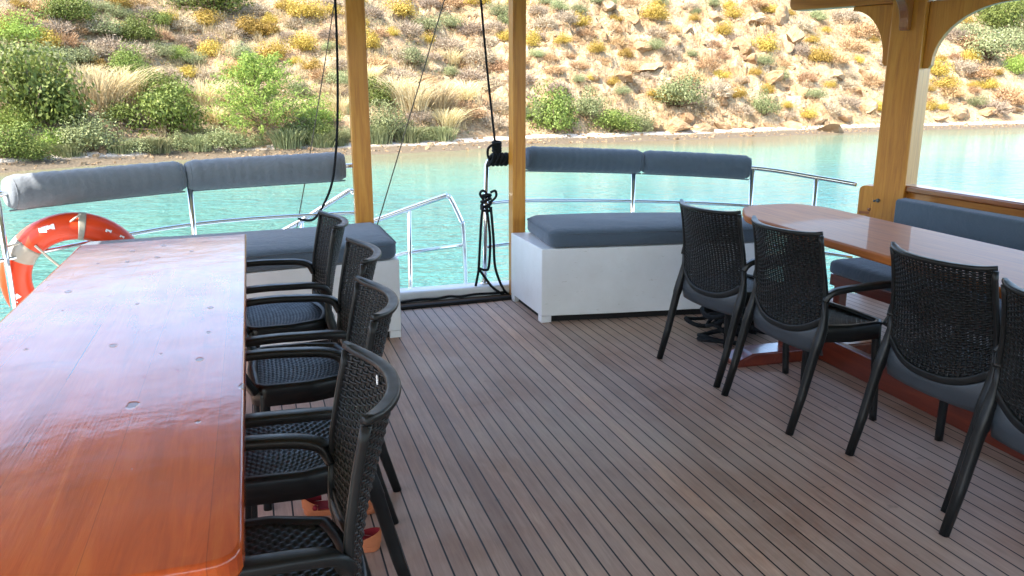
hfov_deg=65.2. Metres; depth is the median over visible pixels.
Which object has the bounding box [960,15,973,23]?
golden shrub
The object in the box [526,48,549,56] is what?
pale shrub
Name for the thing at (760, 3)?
russet shrub
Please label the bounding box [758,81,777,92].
golden shrub
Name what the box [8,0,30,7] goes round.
golden shrub
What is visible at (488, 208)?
tied rope
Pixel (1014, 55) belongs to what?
russet shrub
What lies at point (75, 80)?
olive shrub
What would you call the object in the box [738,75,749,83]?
boulder
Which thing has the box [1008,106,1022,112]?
boulder
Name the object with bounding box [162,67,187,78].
dry shrub
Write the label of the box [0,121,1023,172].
beach
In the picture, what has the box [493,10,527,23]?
olive shrub
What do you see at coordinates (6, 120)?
lime shrub
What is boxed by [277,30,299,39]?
dry shrub
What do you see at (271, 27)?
golden shrub
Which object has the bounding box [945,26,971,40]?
dry shrub
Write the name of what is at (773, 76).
boulder
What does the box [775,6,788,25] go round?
boulder
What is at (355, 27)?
awning post
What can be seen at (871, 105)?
boulder
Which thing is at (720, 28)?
golden shrub
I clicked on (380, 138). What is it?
reed clump
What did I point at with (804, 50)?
dry shrub
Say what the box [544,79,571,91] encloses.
dry shrub
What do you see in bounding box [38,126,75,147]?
lime shrub
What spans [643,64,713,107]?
olive shrub
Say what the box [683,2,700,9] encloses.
dry shrub
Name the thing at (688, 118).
boulder
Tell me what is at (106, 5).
pale shrub
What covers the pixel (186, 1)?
pale shrub
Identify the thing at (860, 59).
golden shrub
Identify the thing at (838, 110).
dry shrub
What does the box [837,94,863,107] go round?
dry shrub
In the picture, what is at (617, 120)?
dark shrub
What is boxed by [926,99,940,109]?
golden shrub
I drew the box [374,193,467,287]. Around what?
gangway rail
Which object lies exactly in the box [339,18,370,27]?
golden shrub
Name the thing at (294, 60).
golden shrub
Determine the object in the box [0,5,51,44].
lime shrub
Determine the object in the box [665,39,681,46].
boulder
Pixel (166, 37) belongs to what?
russet shrub
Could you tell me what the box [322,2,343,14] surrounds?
golden shrub
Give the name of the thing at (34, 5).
russet shrub
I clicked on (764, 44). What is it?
golden shrub
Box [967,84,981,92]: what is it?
russet shrub
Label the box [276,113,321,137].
olive shrub
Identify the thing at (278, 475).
armchair
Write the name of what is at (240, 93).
straw grass
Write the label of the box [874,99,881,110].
golden shrub
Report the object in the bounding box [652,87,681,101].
golden shrub
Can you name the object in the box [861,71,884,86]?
russet shrub
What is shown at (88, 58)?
pale shrub
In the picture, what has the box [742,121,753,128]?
boulder
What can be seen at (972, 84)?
golden shrub
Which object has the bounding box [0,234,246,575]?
dining table
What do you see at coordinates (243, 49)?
pale shrub
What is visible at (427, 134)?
olive shrub
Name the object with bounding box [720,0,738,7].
golden shrub
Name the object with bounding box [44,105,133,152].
olive shrub
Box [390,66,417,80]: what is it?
dry shrub
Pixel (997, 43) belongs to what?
pale shrub
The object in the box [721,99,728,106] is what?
boulder
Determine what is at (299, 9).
golden shrub
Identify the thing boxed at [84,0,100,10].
pale shrub
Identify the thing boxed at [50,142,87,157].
reed clump
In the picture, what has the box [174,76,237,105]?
straw grass
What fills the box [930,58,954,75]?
golden shrub
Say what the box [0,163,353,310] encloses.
stern rail
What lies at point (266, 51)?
golden shrub
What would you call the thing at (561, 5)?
pale shrub
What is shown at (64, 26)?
dry shrub
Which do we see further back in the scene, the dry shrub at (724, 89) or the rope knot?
the dry shrub at (724, 89)
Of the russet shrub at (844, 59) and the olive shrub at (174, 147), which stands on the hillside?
the russet shrub at (844, 59)
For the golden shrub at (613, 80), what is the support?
on the hillside
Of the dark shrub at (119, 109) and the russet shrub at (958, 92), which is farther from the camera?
the russet shrub at (958, 92)
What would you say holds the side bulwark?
on the deck
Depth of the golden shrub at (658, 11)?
68.68 m
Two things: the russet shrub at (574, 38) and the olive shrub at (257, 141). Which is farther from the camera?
the russet shrub at (574, 38)
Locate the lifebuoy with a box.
[0,212,134,306]
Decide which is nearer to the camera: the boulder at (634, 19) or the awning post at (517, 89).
the awning post at (517, 89)
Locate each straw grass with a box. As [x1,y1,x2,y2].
[44,62,174,107]
[58,62,112,81]
[109,80,180,105]
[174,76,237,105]
[193,102,236,122]
[220,108,278,124]
[221,82,261,101]
[262,97,330,116]
[301,81,347,100]
[305,92,348,112]
[342,63,390,79]
[368,78,476,110]
[370,73,435,99]
[392,79,477,109]
[423,105,488,126]
[427,47,478,63]
[427,78,504,99]
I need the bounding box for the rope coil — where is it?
[683,306,766,344]
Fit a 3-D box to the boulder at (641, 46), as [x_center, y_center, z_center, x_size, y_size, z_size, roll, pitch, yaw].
[10.683,-19.555,65.051,1.530,0.992,0.962,5,14,-3]
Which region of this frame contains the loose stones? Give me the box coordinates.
[1,0,1019,169]
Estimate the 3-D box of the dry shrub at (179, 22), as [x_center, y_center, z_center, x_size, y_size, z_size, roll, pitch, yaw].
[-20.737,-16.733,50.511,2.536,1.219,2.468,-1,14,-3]
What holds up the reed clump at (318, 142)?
on the beach
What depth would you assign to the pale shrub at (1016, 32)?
87.46 m
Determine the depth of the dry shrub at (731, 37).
71.22 m
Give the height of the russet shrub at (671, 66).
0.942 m
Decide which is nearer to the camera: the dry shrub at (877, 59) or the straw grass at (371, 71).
the straw grass at (371, 71)
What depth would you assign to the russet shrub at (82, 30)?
45.45 m
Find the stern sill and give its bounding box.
[400,280,508,303]
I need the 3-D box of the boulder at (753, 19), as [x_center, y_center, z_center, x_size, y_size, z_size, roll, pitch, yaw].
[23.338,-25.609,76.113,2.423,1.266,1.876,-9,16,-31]
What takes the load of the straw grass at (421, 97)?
on the hillside
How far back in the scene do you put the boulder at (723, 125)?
59.05 m
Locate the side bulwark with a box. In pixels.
[905,184,1023,217]
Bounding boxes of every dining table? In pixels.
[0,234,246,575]
[728,204,1023,461]
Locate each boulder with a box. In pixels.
[556,62,575,71]
[586,71,599,81]
[601,0,616,11]
[615,71,632,82]
[626,15,639,24]
[634,41,651,52]
[638,62,662,72]
[647,119,660,129]
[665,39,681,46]
[666,116,692,131]
[681,113,694,123]
[682,26,692,33]
[691,123,713,131]
[708,11,723,21]
[714,122,730,129]
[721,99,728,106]
[734,37,751,55]
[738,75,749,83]
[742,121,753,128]
[745,53,757,64]
[748,12,768,23]
[763,70,783,84]
[763,94,778,102]
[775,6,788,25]
[779,121,801,128]
[781,39,793,53]
[786,24,804,44]
[796,87,809,98]
[808,110,827,124]
[816,123,843,132]
[829,69,844,79]
[838,114,851,121]
[849,86,862,96]
[858,69,870,79]
[859,99,877,113]
[933,116,948,121]
[950,107,969,119]
[978,107,996,115]
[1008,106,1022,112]
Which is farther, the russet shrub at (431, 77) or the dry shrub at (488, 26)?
the dry shrub at (488, 26)
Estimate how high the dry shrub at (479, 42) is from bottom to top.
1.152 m
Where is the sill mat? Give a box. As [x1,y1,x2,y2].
[400,294,511,309]
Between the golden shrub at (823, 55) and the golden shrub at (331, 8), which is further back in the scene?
the golden shrub at (823, 55)
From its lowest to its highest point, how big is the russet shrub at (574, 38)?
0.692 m
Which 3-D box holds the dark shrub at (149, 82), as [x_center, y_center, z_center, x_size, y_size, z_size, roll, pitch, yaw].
[-19.268,-11.058,43.792,3.159,2.164,3.146,-11,18,-37]
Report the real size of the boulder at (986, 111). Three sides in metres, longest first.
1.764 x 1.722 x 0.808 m
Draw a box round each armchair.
[239,341,400,575]
[245,276,410,575]
[246,210,348,412]
[246,236,401,510]
[656,199,810,387]
[721,215,907,435]
[845,241,1021,512]
[938,278,1023,537]
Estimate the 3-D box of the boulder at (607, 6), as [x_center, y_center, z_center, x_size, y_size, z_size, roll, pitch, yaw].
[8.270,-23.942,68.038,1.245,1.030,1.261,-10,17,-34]
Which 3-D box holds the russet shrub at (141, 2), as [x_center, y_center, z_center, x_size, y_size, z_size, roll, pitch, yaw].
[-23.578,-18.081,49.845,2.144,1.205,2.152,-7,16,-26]
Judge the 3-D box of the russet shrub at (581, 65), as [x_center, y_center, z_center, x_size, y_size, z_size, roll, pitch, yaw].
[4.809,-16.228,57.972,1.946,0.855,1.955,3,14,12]
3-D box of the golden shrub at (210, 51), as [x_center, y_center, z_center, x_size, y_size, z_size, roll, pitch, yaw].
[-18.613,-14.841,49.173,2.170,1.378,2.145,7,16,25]
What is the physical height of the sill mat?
0.022 m
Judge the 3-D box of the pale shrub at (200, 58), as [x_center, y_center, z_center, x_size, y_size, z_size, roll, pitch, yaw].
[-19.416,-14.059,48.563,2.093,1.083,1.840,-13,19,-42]
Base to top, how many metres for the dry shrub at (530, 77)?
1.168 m
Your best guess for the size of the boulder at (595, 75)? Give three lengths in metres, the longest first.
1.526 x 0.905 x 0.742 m
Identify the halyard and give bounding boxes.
[480,0,495,139]
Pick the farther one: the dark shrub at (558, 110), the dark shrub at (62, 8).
the dark shrub at (558, 110)
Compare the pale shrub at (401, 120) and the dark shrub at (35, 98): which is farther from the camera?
the pale shrub at (401, 120)
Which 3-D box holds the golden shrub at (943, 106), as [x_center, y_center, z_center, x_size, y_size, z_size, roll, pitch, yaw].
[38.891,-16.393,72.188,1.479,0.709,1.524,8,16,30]
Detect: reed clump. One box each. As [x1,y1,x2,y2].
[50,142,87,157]
[99,139,138,154]
[131,136,181,153]
[171,132,222,151]
[261,128,309,149]
[301,131,343,147]
[321,129,350,146]
[370,124,398,144]
[392,125,432,143]
[420,125,460,141]
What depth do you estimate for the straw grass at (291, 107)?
45.72 m
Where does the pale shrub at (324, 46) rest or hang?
on the hillside
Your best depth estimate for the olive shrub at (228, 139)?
41.08 m
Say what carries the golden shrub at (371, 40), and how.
on the hillside
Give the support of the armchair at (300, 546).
on the deck
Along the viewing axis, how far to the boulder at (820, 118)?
64.89 m
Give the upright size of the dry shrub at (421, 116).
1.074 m
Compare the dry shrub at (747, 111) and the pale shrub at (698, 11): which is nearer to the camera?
the dry shrub at (747, 111)
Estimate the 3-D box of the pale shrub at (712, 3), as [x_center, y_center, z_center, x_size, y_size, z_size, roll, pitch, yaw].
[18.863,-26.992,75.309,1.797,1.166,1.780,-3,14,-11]
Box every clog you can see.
[301,495,374,515]
[362,527,380,552]
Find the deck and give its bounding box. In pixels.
[246,293,1023,575]
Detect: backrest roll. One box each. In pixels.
[1,161,186,211]
[184,152,345,191]
[525,146,643,173]
[642,150,751,179]
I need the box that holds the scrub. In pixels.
[0,0,970,152]
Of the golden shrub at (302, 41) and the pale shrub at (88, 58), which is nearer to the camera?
the pale shrub at (88, 58)
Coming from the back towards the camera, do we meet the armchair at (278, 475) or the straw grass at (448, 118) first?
the straw grass at (448, 118)
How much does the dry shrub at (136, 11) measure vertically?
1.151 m
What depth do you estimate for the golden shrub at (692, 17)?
72.20 m
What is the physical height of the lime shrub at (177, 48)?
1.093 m
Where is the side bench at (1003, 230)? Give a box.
[830,198,1023,335]
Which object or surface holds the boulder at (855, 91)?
on the hillside
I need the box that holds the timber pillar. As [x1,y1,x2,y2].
[790,0,1018,221]
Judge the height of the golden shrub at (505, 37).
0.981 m
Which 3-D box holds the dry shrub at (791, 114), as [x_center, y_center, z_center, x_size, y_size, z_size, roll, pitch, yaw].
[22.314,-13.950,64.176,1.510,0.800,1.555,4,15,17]
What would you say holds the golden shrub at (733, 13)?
on the hillside
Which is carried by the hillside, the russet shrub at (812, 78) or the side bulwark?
the russet shrub at (812, 78)
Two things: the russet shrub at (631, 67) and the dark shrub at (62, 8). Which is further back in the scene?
the russet shrub at (631, 67)
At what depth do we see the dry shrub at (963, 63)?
78.96 m
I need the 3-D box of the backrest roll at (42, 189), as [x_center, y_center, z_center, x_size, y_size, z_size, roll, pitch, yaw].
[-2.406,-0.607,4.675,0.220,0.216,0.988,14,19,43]
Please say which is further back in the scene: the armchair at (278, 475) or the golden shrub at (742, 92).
the golden shrub at (742, 92)
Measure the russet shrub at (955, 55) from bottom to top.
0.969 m
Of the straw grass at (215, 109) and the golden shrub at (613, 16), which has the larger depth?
the golden shrub at (613, 16)
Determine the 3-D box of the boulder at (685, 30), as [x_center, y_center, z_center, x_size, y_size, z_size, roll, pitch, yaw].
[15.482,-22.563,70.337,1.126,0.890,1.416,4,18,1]
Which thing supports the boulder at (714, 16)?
on the hillside
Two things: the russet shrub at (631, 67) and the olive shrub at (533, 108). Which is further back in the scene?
the russet shrub at (631, 67)
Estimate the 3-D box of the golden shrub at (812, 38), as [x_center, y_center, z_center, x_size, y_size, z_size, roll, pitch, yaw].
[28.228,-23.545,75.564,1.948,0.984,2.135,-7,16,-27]
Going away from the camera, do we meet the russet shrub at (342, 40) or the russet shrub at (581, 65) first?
the russet shrub at (342, 40)
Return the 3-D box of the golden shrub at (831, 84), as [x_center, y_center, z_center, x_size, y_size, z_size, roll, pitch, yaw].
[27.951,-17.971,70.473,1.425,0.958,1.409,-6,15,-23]
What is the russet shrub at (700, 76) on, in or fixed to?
on the hillside
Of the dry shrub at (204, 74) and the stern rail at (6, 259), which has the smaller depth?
the stern rail at (6, 259)
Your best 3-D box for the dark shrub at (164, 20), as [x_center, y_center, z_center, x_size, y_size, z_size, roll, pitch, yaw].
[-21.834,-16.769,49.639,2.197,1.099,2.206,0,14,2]
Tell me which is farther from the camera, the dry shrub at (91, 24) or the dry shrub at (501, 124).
the dry shrub at (501, 124)
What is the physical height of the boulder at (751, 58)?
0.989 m
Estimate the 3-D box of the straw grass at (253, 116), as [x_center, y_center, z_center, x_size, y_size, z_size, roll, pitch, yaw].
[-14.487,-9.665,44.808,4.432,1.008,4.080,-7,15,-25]
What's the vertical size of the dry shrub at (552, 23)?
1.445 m
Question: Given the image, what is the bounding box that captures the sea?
[0,128,1023,320]
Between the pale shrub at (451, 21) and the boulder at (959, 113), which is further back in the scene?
the boulder at (959, 113)
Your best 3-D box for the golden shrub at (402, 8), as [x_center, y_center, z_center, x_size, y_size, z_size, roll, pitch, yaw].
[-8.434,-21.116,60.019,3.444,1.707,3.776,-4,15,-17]
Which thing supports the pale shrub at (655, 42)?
on the hillside
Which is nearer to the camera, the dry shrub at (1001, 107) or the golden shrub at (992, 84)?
the dry shrub at (1001, 107)
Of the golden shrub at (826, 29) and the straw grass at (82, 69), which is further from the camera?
the golden shrub at (826, 29)
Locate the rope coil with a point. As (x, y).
(717, 318)
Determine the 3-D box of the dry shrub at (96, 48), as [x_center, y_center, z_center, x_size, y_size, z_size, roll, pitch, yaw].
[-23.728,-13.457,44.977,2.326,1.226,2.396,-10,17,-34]
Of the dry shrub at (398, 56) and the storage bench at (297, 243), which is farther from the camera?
the dry shrub at (398, 56)
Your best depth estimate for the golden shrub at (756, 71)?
66.98 m
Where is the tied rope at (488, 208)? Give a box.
[474,190,508,294]
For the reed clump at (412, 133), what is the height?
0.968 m
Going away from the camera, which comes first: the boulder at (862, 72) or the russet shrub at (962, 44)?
the boulder at (862, 72)
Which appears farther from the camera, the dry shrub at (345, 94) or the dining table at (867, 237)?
the dry shrub at (345, 94)
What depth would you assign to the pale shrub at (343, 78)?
48.80 m
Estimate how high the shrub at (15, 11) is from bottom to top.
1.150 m
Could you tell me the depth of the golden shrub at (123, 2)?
48.62 m
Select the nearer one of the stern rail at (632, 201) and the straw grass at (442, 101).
the stern rail at (632, 201)
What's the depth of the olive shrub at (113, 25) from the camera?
46.08 m
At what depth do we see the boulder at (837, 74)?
71.12 m
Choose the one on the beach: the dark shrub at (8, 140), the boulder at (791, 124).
the boulder at (791, 124)
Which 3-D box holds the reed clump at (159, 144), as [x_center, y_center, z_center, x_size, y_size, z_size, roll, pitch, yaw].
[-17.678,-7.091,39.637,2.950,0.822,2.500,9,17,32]
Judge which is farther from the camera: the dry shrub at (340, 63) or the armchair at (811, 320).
the dry shrub at (340, 63)
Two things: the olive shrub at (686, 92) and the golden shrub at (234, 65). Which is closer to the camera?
the golden shrub at (234, 65)
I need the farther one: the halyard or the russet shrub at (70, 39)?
the russet shrub at (70, 39)
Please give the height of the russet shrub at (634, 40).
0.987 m
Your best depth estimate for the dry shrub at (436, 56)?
56.09 m
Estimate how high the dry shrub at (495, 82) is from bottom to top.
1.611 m
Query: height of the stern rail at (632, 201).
0.977 m
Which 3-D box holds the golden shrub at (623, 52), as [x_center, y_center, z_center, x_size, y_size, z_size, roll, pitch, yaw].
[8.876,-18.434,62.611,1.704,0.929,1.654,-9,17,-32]
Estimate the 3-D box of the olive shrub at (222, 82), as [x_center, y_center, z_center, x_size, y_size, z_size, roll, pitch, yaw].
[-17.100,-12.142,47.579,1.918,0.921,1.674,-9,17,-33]
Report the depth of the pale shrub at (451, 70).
55.86 m
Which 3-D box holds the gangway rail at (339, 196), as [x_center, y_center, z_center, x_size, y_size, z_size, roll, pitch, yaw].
[-1.546,0.060,6.215,0.840,1.648,0.042,-4,15,-17]
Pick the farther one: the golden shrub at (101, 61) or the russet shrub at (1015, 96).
the russet shrub at (1015, 96)
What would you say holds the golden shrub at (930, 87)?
on the hillside
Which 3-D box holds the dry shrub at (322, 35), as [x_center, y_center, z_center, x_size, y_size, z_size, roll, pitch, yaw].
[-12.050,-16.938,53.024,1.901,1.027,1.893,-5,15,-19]
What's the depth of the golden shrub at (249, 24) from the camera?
52.12 m
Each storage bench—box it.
[75,222,400,346]
[511,212,754,322]
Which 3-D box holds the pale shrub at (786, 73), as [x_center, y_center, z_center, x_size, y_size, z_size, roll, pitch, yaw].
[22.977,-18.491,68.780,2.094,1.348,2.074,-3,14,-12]
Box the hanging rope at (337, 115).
[298,0,338,221]
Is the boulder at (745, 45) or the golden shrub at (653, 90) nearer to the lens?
the golden shrub at (653, 90)
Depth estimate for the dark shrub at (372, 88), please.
46.84 m
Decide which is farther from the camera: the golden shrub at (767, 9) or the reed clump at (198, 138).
the golden shrub at (767, 9)
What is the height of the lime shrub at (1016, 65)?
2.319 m
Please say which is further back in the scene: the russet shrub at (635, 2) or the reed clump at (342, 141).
the russet shrub at (635, 2)
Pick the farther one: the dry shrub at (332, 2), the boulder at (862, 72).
the boulder at (862, 72)
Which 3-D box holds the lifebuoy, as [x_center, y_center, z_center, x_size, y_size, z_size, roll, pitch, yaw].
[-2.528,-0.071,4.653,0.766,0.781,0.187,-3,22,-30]
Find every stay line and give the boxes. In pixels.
[296,4,333,227]
[377,0,444,224]
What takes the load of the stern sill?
on the deck
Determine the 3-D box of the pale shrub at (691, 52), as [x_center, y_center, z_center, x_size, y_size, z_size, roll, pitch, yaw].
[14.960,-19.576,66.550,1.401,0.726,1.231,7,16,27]
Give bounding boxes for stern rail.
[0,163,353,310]
[480,158,856,284]
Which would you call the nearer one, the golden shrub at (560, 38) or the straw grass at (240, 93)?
the straw grass at (240, 93)
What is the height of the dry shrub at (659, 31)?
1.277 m
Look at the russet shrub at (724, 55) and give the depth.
67.70 m
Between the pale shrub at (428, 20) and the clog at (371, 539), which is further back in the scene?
the pale shrub at (428, 20)
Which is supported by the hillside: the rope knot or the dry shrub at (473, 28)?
the dry shrub at (473, 28)
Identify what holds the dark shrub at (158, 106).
on the hillside
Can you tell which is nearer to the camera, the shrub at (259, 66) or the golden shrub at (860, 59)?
the shrub at (259, 66)
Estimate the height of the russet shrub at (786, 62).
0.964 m
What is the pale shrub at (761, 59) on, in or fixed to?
on the hillside
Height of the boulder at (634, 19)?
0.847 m
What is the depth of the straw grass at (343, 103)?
46.59 m
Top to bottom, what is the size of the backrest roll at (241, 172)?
0.226 m
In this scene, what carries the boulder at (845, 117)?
on the hillside
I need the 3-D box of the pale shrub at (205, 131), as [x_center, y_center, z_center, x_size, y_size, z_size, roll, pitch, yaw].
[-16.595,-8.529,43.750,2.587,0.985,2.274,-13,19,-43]
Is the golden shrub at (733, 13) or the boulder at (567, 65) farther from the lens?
the golden shrub at (733, 13)
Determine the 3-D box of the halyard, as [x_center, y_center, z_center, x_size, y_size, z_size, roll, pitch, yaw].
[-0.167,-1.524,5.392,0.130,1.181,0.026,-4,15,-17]
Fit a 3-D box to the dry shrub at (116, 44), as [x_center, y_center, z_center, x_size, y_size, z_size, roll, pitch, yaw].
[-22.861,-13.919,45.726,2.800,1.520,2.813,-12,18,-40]
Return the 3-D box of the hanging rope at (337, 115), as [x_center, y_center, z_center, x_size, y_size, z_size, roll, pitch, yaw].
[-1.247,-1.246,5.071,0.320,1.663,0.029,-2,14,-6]
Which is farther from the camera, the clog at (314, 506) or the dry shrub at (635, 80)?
the dry shrub at (635, 80)
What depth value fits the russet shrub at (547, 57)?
57.95 m
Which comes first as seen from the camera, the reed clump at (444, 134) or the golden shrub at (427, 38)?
the reed clump at (444, 134)
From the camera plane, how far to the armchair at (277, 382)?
2.89 m
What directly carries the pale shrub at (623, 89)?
on the hillside
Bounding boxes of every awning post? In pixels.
[344,0,373,222]
[509,0,525,294]
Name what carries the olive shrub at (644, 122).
on the hillside
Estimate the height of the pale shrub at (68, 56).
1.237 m
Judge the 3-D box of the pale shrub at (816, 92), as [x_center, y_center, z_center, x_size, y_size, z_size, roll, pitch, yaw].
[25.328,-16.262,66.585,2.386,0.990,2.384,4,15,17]
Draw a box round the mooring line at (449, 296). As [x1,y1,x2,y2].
[400,291,504,302]
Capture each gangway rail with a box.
[282,188,353,228]
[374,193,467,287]
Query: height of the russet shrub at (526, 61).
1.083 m
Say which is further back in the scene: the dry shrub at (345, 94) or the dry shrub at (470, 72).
the dry shrub at (470, 72)
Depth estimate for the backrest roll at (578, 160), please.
5.79 m
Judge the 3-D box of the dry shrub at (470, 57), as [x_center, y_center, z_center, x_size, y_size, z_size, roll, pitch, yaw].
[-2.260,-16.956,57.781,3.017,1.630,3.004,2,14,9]
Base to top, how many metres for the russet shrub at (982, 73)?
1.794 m
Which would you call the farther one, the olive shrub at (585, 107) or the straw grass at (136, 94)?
the olive shrub at (585, 107)
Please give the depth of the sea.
27.09 m
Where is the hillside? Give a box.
[0,0,1023,157]
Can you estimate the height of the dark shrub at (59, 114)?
2.429 m
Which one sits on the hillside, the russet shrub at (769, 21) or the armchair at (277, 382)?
the russet shrub at (769, 21)
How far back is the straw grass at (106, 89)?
41.08 m
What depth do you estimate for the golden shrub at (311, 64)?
49.85 m
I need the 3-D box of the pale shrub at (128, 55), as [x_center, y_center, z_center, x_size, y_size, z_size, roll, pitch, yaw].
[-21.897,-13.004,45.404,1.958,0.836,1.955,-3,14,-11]
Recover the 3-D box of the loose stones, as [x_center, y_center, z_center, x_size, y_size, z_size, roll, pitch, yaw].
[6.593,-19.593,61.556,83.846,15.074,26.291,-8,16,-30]
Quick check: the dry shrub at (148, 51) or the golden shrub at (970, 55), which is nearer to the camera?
the dry shrub at (148, 51)
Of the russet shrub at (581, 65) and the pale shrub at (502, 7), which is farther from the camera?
the pale shrub at (502, 7)
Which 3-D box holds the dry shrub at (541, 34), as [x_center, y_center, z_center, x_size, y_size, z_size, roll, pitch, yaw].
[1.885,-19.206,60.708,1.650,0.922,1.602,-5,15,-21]
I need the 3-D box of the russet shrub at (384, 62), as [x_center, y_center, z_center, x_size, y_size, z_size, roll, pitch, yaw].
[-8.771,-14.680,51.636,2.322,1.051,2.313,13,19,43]
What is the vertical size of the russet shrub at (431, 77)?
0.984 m
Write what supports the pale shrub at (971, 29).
on the hillside
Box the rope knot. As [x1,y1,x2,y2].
[486,140,508,166]
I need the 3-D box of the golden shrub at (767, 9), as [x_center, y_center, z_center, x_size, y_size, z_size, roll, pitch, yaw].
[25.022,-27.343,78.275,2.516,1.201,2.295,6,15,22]
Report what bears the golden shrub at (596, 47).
on the hillside
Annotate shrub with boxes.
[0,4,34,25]
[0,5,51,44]
[0,33,100,127]
[0,37,73,75]
[0,39,23,54]
[0,102,43,130]
[0,118,45,160]
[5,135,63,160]
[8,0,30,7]
[18,26,63,48]
[23,0,56,13]
[35,0,100,23]
[38,76,90,123]
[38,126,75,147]
[39,14,79,35]
[40,43,85,64]
[43,28,90,47]
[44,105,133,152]
[53,69,91,95]
[59,43,99,63]
[68,23,95,34]
[71,40,110,56]
[82,15,122,33]
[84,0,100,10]
[86,12,129,35]
[86,30,136,54]
[90,56,108,67]
[91,0,114,11]
[96,98,144,122]
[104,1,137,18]
[105,40,152,76]
[107,0,132,7]
[109,51,145,64]
[111,108,154,127]
[116,10,162,42]
[116,78,213,135]
[117,40,160,59]
[119,136,164,152]
[126,0,152,6]
[129,3,160,20]
[131,66,189,101]
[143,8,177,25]
[144,41,180,57]
[150,29,175,41]
[155,0,256,13]
[156,130,204,152]
[159,9,180,24]
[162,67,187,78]
[166,0,197,5]
[168,70,197,88]
[169,44,193,61]
[171,13,200,31]
[172,33,198,46]
[175,63,199,78]
[176,47,210,64]
[184,51,328,144]
[186,7,224,26]
[186,123,232,137]
[193,67,226,79]
[194,36,225,56]
[199,30,225,43]
[203,122,255,151]
[212,21,246,37]
[212,77,234,90]
[223,39,257,60]
[224,58,247,76]
[230,13,268,35]
[232,131,270,148]
[243,0,273,14]
[254,36,291,59]
[255,16,282,35]
[259,12,280,23]
[271,0,293,9]
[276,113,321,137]
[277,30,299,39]
[281,65,295,75]
[284,15,309,27]
[285,0,329,18]
[285,76,320,99]
[287,29,317,51]
[288,56,305,64]
[288,91,343,125]
[298,59,322,69]
[301,119,341,143]
[306,64,335,80]
[316,24,342,38]
[318,39,343,50]
[321,0,343,6]
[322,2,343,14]
[322,66,347,85]
[328,58,347,69]
[333,33,345,45]
[338,126,350,138]
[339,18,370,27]
[339,89,348,101]
[365,1,386,19]
[366,26,382,49]
[366,27,388,36]
[367,53,393,68]
[368,74,396,105]
[369,96,416,137]
[378,74,391,82]
[382,0,422,16]
[385,26,400,35]
[385,46,426,64]
[388,114,414,131]
[390,16,426,35]
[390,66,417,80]
[393,42,430,65]
[404,108,433,123]
[408,11,446,31]
[413,125,438,141]
[417,0,441,7]
[417,71,439,83]
[419,31,436,43]
[422,51,442,60]
[430,0,466,7]
[433,33,466,51]
[437,12,467,27]
[441,62,463,76]
[447,95,490,119]
[454,63,486,82]
[455,18,484,35]
[460,43,499,63]
[463,0,490,3]
[470,34,498,46]
[476,70,508,91]
[481,17,506,32]
[481,112,508,129]
[484,57,508,72]
[485,0,508,16]
[488,97,508,110]
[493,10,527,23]
[496,30,508,41]
[503,56,531,65]
[504,70,535,83]
[526,28,542,46]
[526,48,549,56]
[526,77,580,133]
[526,92,538,100]
[526,99,546,121]
[527,3,549,13]
[529,11,561,28]
[529,30,545,39]
[537,0,552,4]
[541,52,558,60]
[544,63,566,73]
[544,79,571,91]
[548,0,572,10]
[552,9,580,23]
[553,32,572,44]
[562,50,576,57]
[567,0,589,13]
[568,84,613,117]
[569,35,580,41]
[570,58,591,68]
[570,73,586,82]
[573,10,593,25]
[577,27,597,36]
[585,107,641,132]
[586,39,607,52]
[596,55,612,65]
[606,22,624,32]
[606,75,621,84]
[608,13,625,21]
[608,33,631,46]
[612,85,632,94]
[617,46,634,57]
[617,60,640,72]
[620,0,640,5]
[622,106,664,132]
[627,76,641,83]
[628,36,649,45]
[636,0,671,20]
[639,72,653,79]
[643,24,669,37]
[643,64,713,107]
[644,37,667,49]
[645,87,658,96]
[651,0,672,4]
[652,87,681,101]
[661,42,682,55]
[664,24,682,33]
[665,61,676,70]
[681,69,706,81]
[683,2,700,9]
[683,48,699,56]
[687,13,700,20]
[690,7,702,13]
[693,91,719,111]
[694,51,723,68]
[699,74,736,97]
[703,0,722,6]
[709,38,723,47]
[712,69,732,78]
[714,19,734,35]
[714,48,731,59]
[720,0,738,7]
[722,4,746,18]
[725,31,747,41]
[728,102,755,114]
[731,74,744,82]
[731,85,747,97]
[742,0,772,7]
[745,87,783,115]
[747,66,766,74]
[749,12,775,25]
[753,31,781,51]
[756,53,777,65]
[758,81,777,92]
[761,3,777,12]
[772,65,791,79]
[776,58,792,66]
[781,100,793,107]
[784,109,798,117]
[788,8,795,15]
[790,15,816,30]
[793,41,812,55]
[794,69,820,82]
[799,107,819,118]
[802,87,829,98]
[804,34,821,42]
[807,42,836,62]
[808,10,830,20]
[819,25,832,32]
[821,75,838,83]
[823,78,836,88]
[825,102,845,113]
[827,52,850,63]
[829,8,862,21]
[836,36,872,52]
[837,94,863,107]
[838,76,862,88]
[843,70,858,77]
[844,18,880,37]
[852,55,867,63]
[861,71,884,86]
[868,36,879,42]
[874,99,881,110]
[875,53,882,64]
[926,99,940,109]
[927,92,937,102]
[928,84,938,91]
[929,74,963,88]
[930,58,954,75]
[936,53,950,59]
[936,83,969,97]
[937,103,950,109]
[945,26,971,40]
[947,52,963,58]
[951,56,982,73]
[954,18,991,37]
[954,32,989,50]
[955,23,1023,60]
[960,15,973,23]
[960,45,984,62]
[960,92,990,106]
[964,79,981,87]
[965,61,996,78]
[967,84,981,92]
[973,0,1023,29]
[977,78,1003,88]
[979,98,1014,114]
[985,66,1004,75]
[990,80,1023,106]
[999,22,1023,45]
[1001,54,1023,74]
[1002,49,1023,62]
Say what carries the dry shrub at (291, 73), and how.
on the hillside
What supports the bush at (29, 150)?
on the beach

